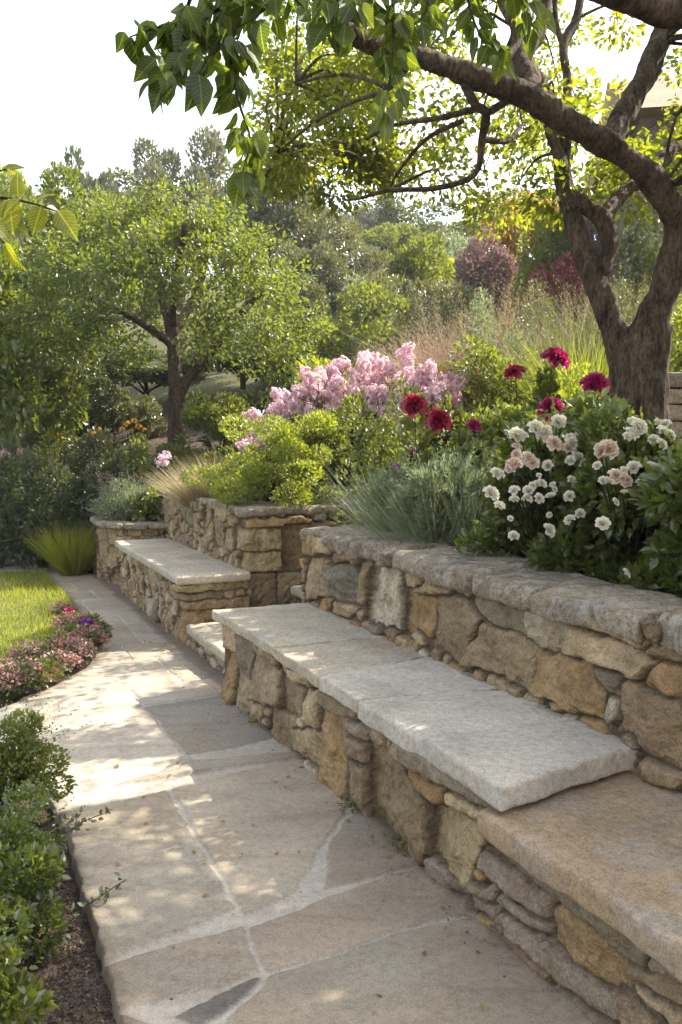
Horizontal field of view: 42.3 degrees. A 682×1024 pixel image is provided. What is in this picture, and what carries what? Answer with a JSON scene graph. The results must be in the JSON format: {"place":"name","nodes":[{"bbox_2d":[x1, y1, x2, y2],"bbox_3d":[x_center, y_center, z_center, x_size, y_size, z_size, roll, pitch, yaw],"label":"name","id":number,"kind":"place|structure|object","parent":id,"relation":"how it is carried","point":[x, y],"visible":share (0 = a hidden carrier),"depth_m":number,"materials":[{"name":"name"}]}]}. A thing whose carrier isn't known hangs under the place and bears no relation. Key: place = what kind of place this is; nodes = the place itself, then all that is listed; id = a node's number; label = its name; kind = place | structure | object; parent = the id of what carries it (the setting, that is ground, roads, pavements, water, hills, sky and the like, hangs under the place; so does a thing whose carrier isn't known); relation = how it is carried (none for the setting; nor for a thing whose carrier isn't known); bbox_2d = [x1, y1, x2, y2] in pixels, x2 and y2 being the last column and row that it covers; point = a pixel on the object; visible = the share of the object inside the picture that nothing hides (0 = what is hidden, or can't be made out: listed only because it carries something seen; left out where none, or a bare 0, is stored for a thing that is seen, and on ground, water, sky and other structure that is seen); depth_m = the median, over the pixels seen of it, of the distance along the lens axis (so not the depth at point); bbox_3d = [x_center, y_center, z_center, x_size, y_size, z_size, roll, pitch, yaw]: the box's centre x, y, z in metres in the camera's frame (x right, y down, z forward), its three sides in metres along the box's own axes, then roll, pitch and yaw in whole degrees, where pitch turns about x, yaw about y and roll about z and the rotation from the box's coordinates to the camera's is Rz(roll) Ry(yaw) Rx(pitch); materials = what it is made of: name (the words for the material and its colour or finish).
{"place":"outdoors","nodes":[
{"label":"outdoors","id":0,"kind":"place"},
{"bbox_2d":[0,571,77,702],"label":"lawn","id":1,"kind":"structure","parent":0,"point":[11,696],"depth_m":7.12,"materials":[{"name":"green plant"}]},
{"bbox_2d":[0,569,591,1023],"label":"path","id":2,"kind":"structure","parent":0,"point":[336,941],"depth_m":3.00,"materials":[{"name":"stone"}]},
{"bbox_2d":[0,267,681,1023],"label":"ground","id":3,"kind":"structure","parent":0,"point":[214,383],"depth_m":2.96,"materials":[{"name":"soil"}]},
{"bbox_2d":[0,657,40,692],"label":"sedum mound","id":4,"kind":"object","parent":3,"relation":"on","point":[21,673],"visible":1,"depth_m":5.02,"materials":[{"name":"pink plant"}]},
{"bbox_2d":[0,452,46,567],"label":"bush","id":5,"kind":"object","parent":3,"relation":"on","point":[12,475],"visible":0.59,"depth_m":9.79,"materials":[{"name":"green plant"}]},
{"bbox_2d":[6,638,50,663],"bbox_3d":[-2.007,0.910,5.668,0.286,0.203,0.328,-1,5,-14],"label":"sedum mound","id":6,"kind":"object","parent":3,"relation":"on","point":[23,653],"visible":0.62,"depth_m":5.62,"materials":[{"name":"pink plant"}]},
{"bbox_2d":[0,928,58,1023],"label":"bush","id":7,"kind":"object","parent":3,"relation":"on","point":[18,994],"visible":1,"depth_m":2.18,"materials":[{"name":"green plant"}]},
{"bbox_2d":[0,162,63,330],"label":"golden tree","id":8,"kind":"object","parent":3,"relation":"on","point":[4,176],"visible":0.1,"depth_m":28.40,"materials":[{"name":"yellow plant"}]},
{"bbox_2d":[0,835,71,962],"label":"bush","id":9,"kind":"object","parent":3,"relation":"on","point":[19,922],"visible":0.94,"depth_m":2.58,"materials":[{"name":"green plant"}]},
{"bbox_2d":[0,388,75,481],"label":"bush","id":10,"kind":"object","parent":3,"relation":"on","point":[28,438],"visible":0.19,"depth_m":12.18,"materials":[{"name":"green plant"}]},
{"bbox_2d":[0,164,77,270],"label":"sapling","id":11,"kind":"object","parent":3,"relation":"on","point":[64,221],"visible":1,"depth_m":2.23,"materials":[{"name":"green plant"}]},
{"bbox_2d":[11,654,67,688],"bbox_3d":[-1.803,0.959,5.219,0.348,0.218,0.355,4,6,39],"label":"sedum mound","id":12,"kind":"object","parent":3,"relation":"on","point":[48,674],"visible":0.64,"depth_m":5.18,"materials":[{"name":"green plant"}]},
{"bbox_2d":[3,459,81,568],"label":"bush","id":13,"kind":"object","parent":3,"relation":"on","point":[31,514],"visible":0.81,"depth_m":9.78,"materials":[{"name":"green plant"}]},
{"bbox_2d":[0,762,84,896],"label":"bush","id":14,"kind":"object","parent":3,"relation":"on","point":[14,826],"visible":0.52,"depth_m":3.00,"materials":[{"name":"green plant"}]},
{"bbox_2d":[0,682,90,811],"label":"bush","id":15,"kind":"object","parent":3,"relation":"on","point":[24,765],"visible":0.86,"depth_m":3.51,"materials":[{"name":"green plant"}]},
{"bbox_2d":[3,425,88,512],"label":"bush","id":16,"kind":"object","parent":3,"relation":"on","point":[56,445],"visible":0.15,"depth_m":11.19,"materials":[{"name":"green plant"}]},
{"bbox_2d":[0,238,91,446],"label":"leafy tree","id":17,"kind":"object","parent":3,"relation":"on","point":[24,396],"visible":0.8,"depth_m":10.58,"materials":[{"name":"green plant"}]},
{"bbox_2d":[6,799,104,1023],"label":"bark chips","id":18,"kind":"object","parent":3,"relation":"on","point":[73,973],"visible":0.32,"depth_m":2.55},
{"bbox_2d":[37,649,83,673],"bbox_3d":[-1.753,0.932,5.481,0.278,0.174,0.270,-3,6,-30],"label":"sedum mound","id":19,"kind":"object","parent":3,"relation":"on","point":[66,658],"visible":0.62,"depth_m":5.47,"materials":[{"name":"pink plant"}]},
{"bbox_2d":[24,516,97,575],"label":"ornamental grass","id":20,"kind":"object","parent":3,"relation":"on","point":[71,556],"depth_m":9.43,"materials":[{"name":"green plant"}]},
{"bbox_2d":[54,635,97,660],"bbox_3d":[-1.738,0.904,5.804,0.271,0.193,0.311,-3,6,-28],"label":"sedum mound","id":21,"kind":"object","parent":3,"relation":"on","point":[81,648],"visible":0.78,"depth_m":5.79,"materials":[{"name":"pink plant"}]},
{"bbox_2d":[14,299,137,397],"bbox_3d":[-4.214,-2.190,13.944,2.105,2.256,3.040,-1,5,-15],"label":"evergreen tree","id":22,"kind":"object","parent":3,"relation":"on","point":[104,358],"visible":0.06,"depth_m":13.83,"materials":[{"name":"green plant"}]},
{"bbox_2d":[34,358,125,452],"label":"bush","id":23,"kind":"object","parent":3,"relation":"on","point":[97,384],"visible":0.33,"depth_m":12.14,"materials":[{"name":"green plant"}]},
{"bbox_2d":[0,160,160,325],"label":"leafy tree","id":24,"kind":"object","parent":3,"relation":"on","point":[71,173],"visible":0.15,"depth_m":15.63,"materials":[{"name":"green plant"}]},
{"bbox_2d":[49,458,130,570],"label":"bush","id":25,"kind":"object","parent":3,"relation":"on","point":[81,500],"visible":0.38,"depth_m":9.86,"materials":[{"name":"green plant"}]},
{"bbox_2d":[63,140,117,342],"bbox_3d":[-7.637,-7.707,26.549,2.528,6.802,2.832,-2,5,-17],"label":"oak tree","id":26,"kind":"object","parent":3,"relation":"on","point":[88,180],"visible":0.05,"depth_m":26.11,"materials":[{"name":"green plant"}]},
{"bbox_2d":[59,425,135,493],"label":"bush","id":27,"kind":"object","parent":3,"relation":"on","point":[76,463],"visible":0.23,"depth_m":10.88,"materials":[{"name":"green plant"}]},
{"bbox_2d":[82,441,145,519],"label":"bush","id":28,"kind":"object","parent":3,"relation":"on","point":[128,446],"visible":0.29,"depth_m":9.90,"materials":[{"name":"green plant"}]},
{"bbox_2d":[63,166,177,322],"bbox_3d":[-10.391,-12.033,40.818,8.916,7.408,9.830,-3,6,-28],"label":"olive tree","id":29,"kind":"object","parent":3,"relation":"on","point":[132,178],"visible":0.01,"depth_m":38.08,"materials":[{"name":"green plant"}]},
{"bbox_2d":[98,432,154,489],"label":"bush","id":30,"kind":"object","parent":3,"relation":"on","point":[144,454],"visible":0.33,"depth_m":10.04,"materials":[{"name":"green plant"}]},
{"bbox_2d":[90,516,166,585],"bbox_3d":[-2.268,0.405,9.315,0.661,0.691,1.521,-3,6,-28],"label":"stone planter","id":31,"kind":"object","parent":3,"relation":"on","point":[106,563],"visible":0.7,"depth_m":8.91,"materials":[{"name":"stone"}]},
{"bbox_2d":[91,462,160,521],"bbox_3d":[-2.221,-0.174,9.138,0.832,0.782,0.588,1,5,14],"label":"sage","id":32,"kind":"object","parent":31,"relation":"in","point":[119,510],"visible":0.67,"depth_m":9.04,"materials":[{"name":"green plant"}]},
{"bbox_2d":[125,481,171,521],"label":"leafy plant","id":33,"kind":"object","parent":31,"relation":"on","point":[152,507],"visible":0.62,"depth_m":8.95,"materials":[{"name":"green plant"}]},
{"bbox_2d":[100,385,167,440],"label":"bush","id":34,"kind":"object","parent":3,"relation":"on","point":[119,414],"visible":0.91,"depth_m":12.17,"materials":[{"name":"green plant"}]},
{"bbox_2d":[97,348,212,402],"bbox_3d":[-3.077,-2.170,14.526,2.678,1.089,1.854,-4,7,-42],"label":"evergreen tree","id":35,"kind":"object","parent":3,"relation":"on","point":[158,376],"visible":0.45,"depth_m":14.22,"materials":[{"name":"green plant"}]},
{"bbox_2d":[0,175,332,450],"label":"orchard tree","id":36,"kind":"object","parent":3,"relation":"on","point":[113,260],"visible":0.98,"depth_m":10.11,"materials":[{"name":"green plant"}]},
{"bbox_2d":[104,123,228,348],"bbox_3d":[-4.674,-7.413,24.521,3.450,6.431,3.803,3,6,34],"label":"olive tree","id":37,"kind":"object","parent":3,"relation":"on","point":[154,166],"visible":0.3,"depth_m":23.68,"materials":[{"name":"green plant"}]},
{"bbox_2d":[138,442,225,478],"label":"bush","id":38,"kind":"object","parent":3,"relation":"on","point":[178,451],"visible":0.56,"depth_m":9.82,"materials":[{"name":"green plant"}]},
{"bbox_2d":[115,538,250,642],"bbox_3d":[-1.431,0.630,7.538,0.574,0.547,2.439,-2,5,-25],"label":"stone bench","id":39,"kind":"object","parent":3,"relation":"on","point":[175,588],"visible":0.88,"depth_m":6.76,"materials":[{"name":"beige stone"}]},
{"bbox_2d":[186,622,224,672],"bbox_3d":[-0.512,0.931,6.021,0.862,0.209,1.110,-2,5,-24],"label":"stone step","id":40,"kind":"object","parent":3,"relation":"on","point":[204,640],"visible":0.27,"depth_m":5.96,"materials":[{"name":"beige stone"}]},
{"bbox_2d":[173,388,251,464],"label":"bush","id":41,"kind":"object","parent":3,"relation":"on","point":[212,414],"visible":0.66,"depth_m":10.03,"materials":[{"name":"green plant"}]},
{"bbox_2d":[143,449,287,507],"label":"ornamental grass","id":42,"kind":"object","parent":3,"relation":"on","point":[180,498],"depth_m":7.92,"materials":[{"name":"beige plant"}]},
{"bbox_2d":[182,317,262,391],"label":"evergreen tree","id":43,"kind":"object","parent":3,"relation":"on","point":[235,368],"visible":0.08,"depth_m":14.34,"materials":[{"name":"green plant"}]},
{"bbox_2d":[158,491,367,606],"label":"retaining wall","id":44,"kind":"structure","parent":3,"relation":"on","point":[260,541],"depth_m":6.79,"materials":[{"name":"stone"}]},
{"bbox_2d":[179,409,349,508],"bbox_3d":[-0.612,-0.368,7.144,1.384,0.940,1.209,0,5,0],"label":"leafy shrub","id":45,"kind":"object","parent":44,"relation":"on","point":[291,444],"visible":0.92,"depth_m":6.93,"materials":[{"name":"green plant"}]},
{"bbox_2d":[289,394,394,495],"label":"leafy shrub","id":46,"kind":"object","parent":44,"relation":"on","point":[339,452],"visible":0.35,"depth_m":7.32,"materials":[{"name":"green plant"}]},
{"bbox_2d":[238,373,298,448],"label":"bush","id":47,"kind":"object","parent":3,"relation":"on","point":[257,400],"visible":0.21,"depth_m":10.61,"materials":[{"name":"green plant"}]},
{"bbox_2d":[202,167,363,311],"bbox_3d":[-1.486,-5.148,18.705,2.765,4.425,4.292,-2,5,-24],"label":"olive tree","id":48,"kind":"object","parent":3,"relation":"on","point":[311,233],"visible":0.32,"depth_m":17.74,"materials":[{"name":"green plant"}]},
{"bbox_2d":[239,323,339,398],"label":"bush","id":49,"kind":"object","parent":3,"relation":"on","point":[257,368],"visible":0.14,"depth_m":12.94,"materials":[{"name":"green plant"}]},
{"bbox_2d":[249,384,339,488],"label":"flowering shrub","id":50,"kind":"object","parent":3,"relation":"on","point":[287,404],"visible":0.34,"depth_m":7.92,"materials":[{"name":"pink plant"}]},
{"bbox_2d":[259,239,352,329],"bbox_3d":[-0.591,-3.656,16.192,1.554,2.641,2.412,-1,5,-16],"label":"olive tree","id":51,"kind":"object","parent":3,"relation":"on","point":[328,264],"visible":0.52,"depth_m":15.84,"materials":[{"name":"green plant"}]},
{"bbox_2d":[290,355,349,429],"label":"bush","id":52,"kind":"object","parent":3,"relation":"on","point":[314,361],"visible":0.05,"depth_m":10.15,"materials":[{"name":"yellow plant"}]},
{"bbox_2d":[279,268,370,348],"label":"bush","id":53,"kind":"object","parent":3,"relation":"on","point":[343,285],"visible":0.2,"depth_m":15.62,"materials":[{"name":"green plant"}]},
{"bbox_2d":[293,355,386,471],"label":"flowering shrub","id":54,"kind":"object","parent":3,"relation":"on","point":[331,376],"visible":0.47,"depth_m":7.92,"materials":[{"name":"pink plant"}]},
{"bbox_2d":[292,279,412,381],"bbox_3d":[0.179,-2.428,12.720,1.761,1.915,1.761,0,5,0],"label":"bush","id":55,"kind":"object","parent":3,"relation":"on","point":[360,331],"visible":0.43,"depth_m":12.53,"materials":[{"name":"green plant"}]},
{"bbox_2d":[288,457,421,534],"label":"lavender","id":56,"kind":"object","parent":3,"relation":"on","point":[397,474],"visible":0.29,"depth_m":5.39,"materials":[{"name":"green plant"}]},
{"bbox_2d":[331,373,417,526],"bbox_3d":[0.282,0.004,6.646,0.728,2.070,0.644,-4,6,-35],"label":"bush","id":57,"kind":"object","parent":3,"relation":"on","point":[390,444],"visible":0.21,"depth_m":6.49,"materials":[{"name":"green plant"}]},
{"bbox_2d":[329,241,420,293],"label":"bush","id":58,"kind":"object","parent":3,"relation":"on","point":[358,266],"visible":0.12,"depth_m":22.06,"materials":[{"name":"green plant"}]},
{"bbox_2d":[346,341,431,453],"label":"flowering shrub","id":59,"kind":"object","parent":3,"relation":"on","point":[381,396],"visible":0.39,"depth_m":7.94,"materials":[{"name":"pink plant"}]},
{"bbox_2d":[337,268,440,352],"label":"bush","id":60,"kind":"object","parent":3,"relation":"on","point":[379,274],"visible":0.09,"depth_m":16.16,"materials":[{"name":"green plant"}]},
{"bbox_2d":[359,221,423,265],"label":"leafy tree","id":61,"kind":"object","parent":3,"relation":"on","point":[391,242],"visible":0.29,"depth_m":28.95,"materials":[{"name":"green plant"}]},
{"bbox_2d":[356,193,427,244],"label":"evergreen tree","id":62,"kind":"object","parent":3,"relation":"on","point":[387,211],"visible":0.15,"depth_m":31.48,"materials":[{"name":"green plant"}]},
{"bbox_2d":[115,0,681,211],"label":"broadleaf tree","id":63,"kind":"object","parent":3,"relation":"on","point":[188,37],"visible":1,"depth_m":2.02,"materials":[{"name":"green plant"}]},
{"bbox_2d":[379,230,448,337],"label":"bush","id":64,"kind":"object","parent":3,"relation":"on","point":[408,263],"visible":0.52,"depth_m":18.12,"materials":[{"name":"green plant"}]},
{"bbox_2d":[377,358,467,460],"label":"flowering shrub","id":65,"kind":"object","parent":3,"relation":"on","point":[431,385],"visible":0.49,"depth_m":7.56,"materials":[{"name":"pink plant"}]},
{"bbox_2d":[396,384,451,475],"bbox_3d":[0.544,0.146,5.724,0.375,1.945,0.355,0,5,0],"label":"peony","id":66,"kind":"object","parent":3,"relation":"on","point":[435,419],"visible":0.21,"depth_m":5.63,"materials":[{"name":"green plant"}]},
{"bbox_2d":[310,437,541,549],"bbox_3d":[0.834,-0.106,4.781,1.617,0.774,1.708,-5,7,-44],"label":"lavender","id":67,"kind":"object","parent":3,"relation":"on","point":[442,501],"visible":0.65,"depth_m":4.63,"materials":[{"name":"green plant"}]},
{"bbox_2d":[364,199,500,286],"bbox_3d":[3.045,-9.754,33.297,5.372,4.145,5.234,-3,6,-30],"label":"evergreen tree","id":68,"kind":"object","parent":3,"relation":"on","point":[431,226],"visible":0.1,"depth_m":32.56,"materials":[{"name":"green plant"}]},
{"bbox_2d":[374,274,495,365],"bbox_3d":[1.520,-3.053,14.790,2.201,1.692,1.680,0,5,0],"label":"bush","id":69,"kind":"object","parent":3,"relation":"on","point":[444,296],"visible":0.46,"depth_m":14.36,"materials":[{"name":"green plant"}]},
{"bbox_2d":[212,603,681,1023],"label":"stone bench","id":70,"kind":"object","parent":3,"relation":"on","point":[546,844],"visible":0.88,"depth_m":2.83,"materials":[{"name":"beige stone"}]},
{"bbox_2d":[433,390,488,459],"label":"bush","id":71,"kind":"object","parent":3,"relation":"on","point":[462,412],"visible":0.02,"depth_m":6.09,"materials":[{"name":"green plant"}]},
{"bbox_2d":[242,0,681,436],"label":"orchard tree","id":72,"kind":"object","parent":3,"relation":"on","point":[638,351],"visible":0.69,"depth_m":5.55,"materials":[{"name":"green plant"}]},
{"bbox_2d":[429,437,504,474],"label":"ground cover","id":73,"kind":"object","parent":3,"relation":"on","point":[465,447],"visible":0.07,"depth_m":5.31,"materials":[{"name":"green plant"}]},
{"bbox_2d":[442,419,501,464],"bbox_3d":[0.858,-0.246,5.607,0.357,0.694,0.384,-4,6,-37],"label":"peony","id":74,"kind":"object","parent":3,"relation":"on","point":[461,437],"visible":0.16,"depth_m":5.54,"materials":[{"name":"green plant"}]},
{"bbox_2d":[440,226,520,345],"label":"bush","id":75,"kind":"object","parent":3,"relation":"on","point":[489,267],"visible":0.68,"depth_m":16.43,"materials":[{"name":"purple plant"}]},
{"bbox_2d":[299,524,681,792],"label":"retaining wall","id":76,"kind":"structure","parent":3,"relation":"on","point":[603,657],"depth_m":3.46,"materials":[{"name":"stone"}]},
{"bbox_2d":[453,493,528,557],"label":"leafy plant","id":77,"kind":"object","parent":3,"relation":"on","point":[499,541],"visible":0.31,"depth_m":4.17,"materials":[{"name":"green plant"}]},
{"bbox_2d":[462,287,528,417],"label":"bush","id":78,"kind":"object","parent":3,"relation":"on","point":[480,308],"visible":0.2,"depth_m":8.31,"materials":[{"name":"green plant"}]},
{"bbox_2d":[446,333,549,439],"bbox_3d":[1.402,-0.958,7.793,0.963,1.207,1.264,0,5,0],"label":"bush","id":79,"kind":"object","parent":3,"relation":"on","point":[488,389],"visible":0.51,"depth_m":7.54,"materials":[{"name":"green plant"}]},
{"bbox_2d":[473,398,547,456],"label":"bush","id":80,"kind":"object","parent":3,"relation":"on","point":[505,413],"visible":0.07,"depth_m":5.65,"materials":[{"name":"green plant"}]},
{"bbox_2d":[475,190,558,332],"bbox_3d":[3.761,-5.163,18.359,2.152,3.076,1.592,0,5,0],"label":"bush","id":81,"kind":"object","parent":3,"relation":"on","point":[510,243],"visible":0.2,"depth_m":18.07,"materials":[{"name":"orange plant"}]},
{"bbox_2d":[492,277,561,373],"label":"ornamental grass","id":82,"kind":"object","parent":3,"relation":"on","point":[540,301],"depth_m":8.82,"materials":[{"name":"green plant"}]},
{"bbox_2d":[525,347,569,422],"bbox_3d":[1.368,-0.557,5.770,0.436,1.048,0.368,-4,7,-42],"label":"peony","id":83,"kind":"object","parent":3,"relation":"on","point":[548,383],"visible":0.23,"depth_m":5.70,"materials":[{"name":"green plant"}]},
{"bbox_2d":[509,199,586,339],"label":"bush","id":84,"kind":"object","parent":3,"relation":"on","point":[542,247],"visible":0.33,"depth_m":15.30,"materials":[{"name":"green plant"}]},
{"bbox_2d":[417,258,681,405],"bbox_3d":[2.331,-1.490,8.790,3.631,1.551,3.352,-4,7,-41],"label":"ornamental grass","id":85,"kind":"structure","parent":3,"relation":"on","point":[569,335],"depth_m":8.24,"materials":[{"name":"plant"}]},
{"bbox_2d":[525,250,594,353],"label":"bush","id":86,"kind":"object","parent":3,"relation":"on","point":[568,276],"visible":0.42,"depth_m":12.75,"materials":[{"name":"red plant"}]},
{"bbox_2d":[530,361,601,404],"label":"bush","id":87,"kind":"object","parent":3,"relation":"on","point":[567,379],"visible":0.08,"depth_m":6.86,"materials":[{"name":"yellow plant"}]},
{"bbox_2d":[480,387,659,559],"bbox_3d":[1.041,-0.126,4.025,0.903,0.912,0.988,0,5,0],"label":"rose bush","id":88,"kind":"object","parent":3,"relation":"on","point":[545,466],"visible":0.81,"depth_m":3.92,"materials":[{"name":"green plant"}]},
{"bbox_2d":[525,522,634,583],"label":"ground cover","id":89,"kind":"object","parent":3,"relation":"on","point":[563,553],"visible":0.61,"depth_m":3.72,"materials":[{"name":"green plant"}]},
{"bbox_2d":[579,371,610,416],"bbox_3d":[1.397,-0.332,4.985,0.393,0.910,0.406,0,5,0],"label":"peony","id":90,"kind":"object","parent":3,"relation":"on","point":[595,381],"visible":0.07,"depth_m":4.80,"materials":[{"name":"purple plant"}]},
{"bbox_2d":[547,397,680,578],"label":"rose bush","id":91,"kind":"object","parent":3,"relation":"on","point":[608,476],"visible":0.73,"depth_m":3.62,"materials":[{"name":"green plant"}]},
{"bbox_2d":[588,276,648,373],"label":"ornamental grass","id":92,"kind":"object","parent":3,"relation":"on","point":[619,286],"depth_m":8.47,"materials":[{"name":"green plant"}]},
{"bbox_2d":[588,77,681,315],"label":"stone house","id":93,"kind":"structure","parent":3,"relation":"on","point":[657,97],"depth_m":12.98,"materials":[{"name":"stone"}]},
{"bbox_2d":[613,198,681,321],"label":"bush","id":94,"kind":"object","parent":3,"relation":"on","point":[650,251],"visible":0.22,"depth_m":10.12,"materials":[{"name":"green plant"}]},
{"bbox_2d":[617,522,681,597],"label":"ground cover","id":95,"kind":"object","parent":3,"relation":"on","point":[668,537],"visible":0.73,"depth_m":3.31,"materials":[{"name":"green plant"}]},
{"bbox_2d":[626,428,681,597],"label":"rose bush","id":96,"kind":"object","parent":3,"relation":"on","point":[666,479],"visible":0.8,"depth_m":3.26,"materials":[{"name":"green plant"}]},
{"bbox_2d":[669,292,681,421],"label":"bush","id":97,"kind":"object","parent":3,"relation":"on","point":[677,325],"visible":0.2,"depth_m":7.47,"materials":[{"name":"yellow plant"}]},
{"bbox_2d":[669,372,681,439],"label":"stone pillar","id":98,"kind":"structure","parent":3,"relation":"on","point":[675,392],"depth_m":6.02,"materials":[{"name":"beige stone"}]},
{"bbox_2d":[0,0,681,283],"label":"sky","id":99,"kind":"structure","parent":0,"point":[63,79],"materials":[{"name":"white"}]},
{"bbox_2d":[292,270,592,377],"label":"ornamental grass","id":100,"kind":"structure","parent":0,"point":[461,313],"depth_m":10.17,"materials":[{"name":"beige plant"}]},
{"bbox_2d":[347,311,602,448],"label":"ornamental grass","id":101,"kind":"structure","parent":0,"point":[438,373],"depth_m":8.42,"materials":[{"name":"plant"}]},
{"bbox_2d":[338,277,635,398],"bbox_3d":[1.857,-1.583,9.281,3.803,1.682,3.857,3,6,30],"label":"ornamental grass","id":102,"kind":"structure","parent":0,"point":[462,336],"depth_m":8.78,"materials":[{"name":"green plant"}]},
{"bbox_2d":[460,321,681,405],"bbox_3d":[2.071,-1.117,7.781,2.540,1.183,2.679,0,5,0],"label":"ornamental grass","id":103,"kind":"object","parent":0,"point":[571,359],"depth_m":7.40,"materials":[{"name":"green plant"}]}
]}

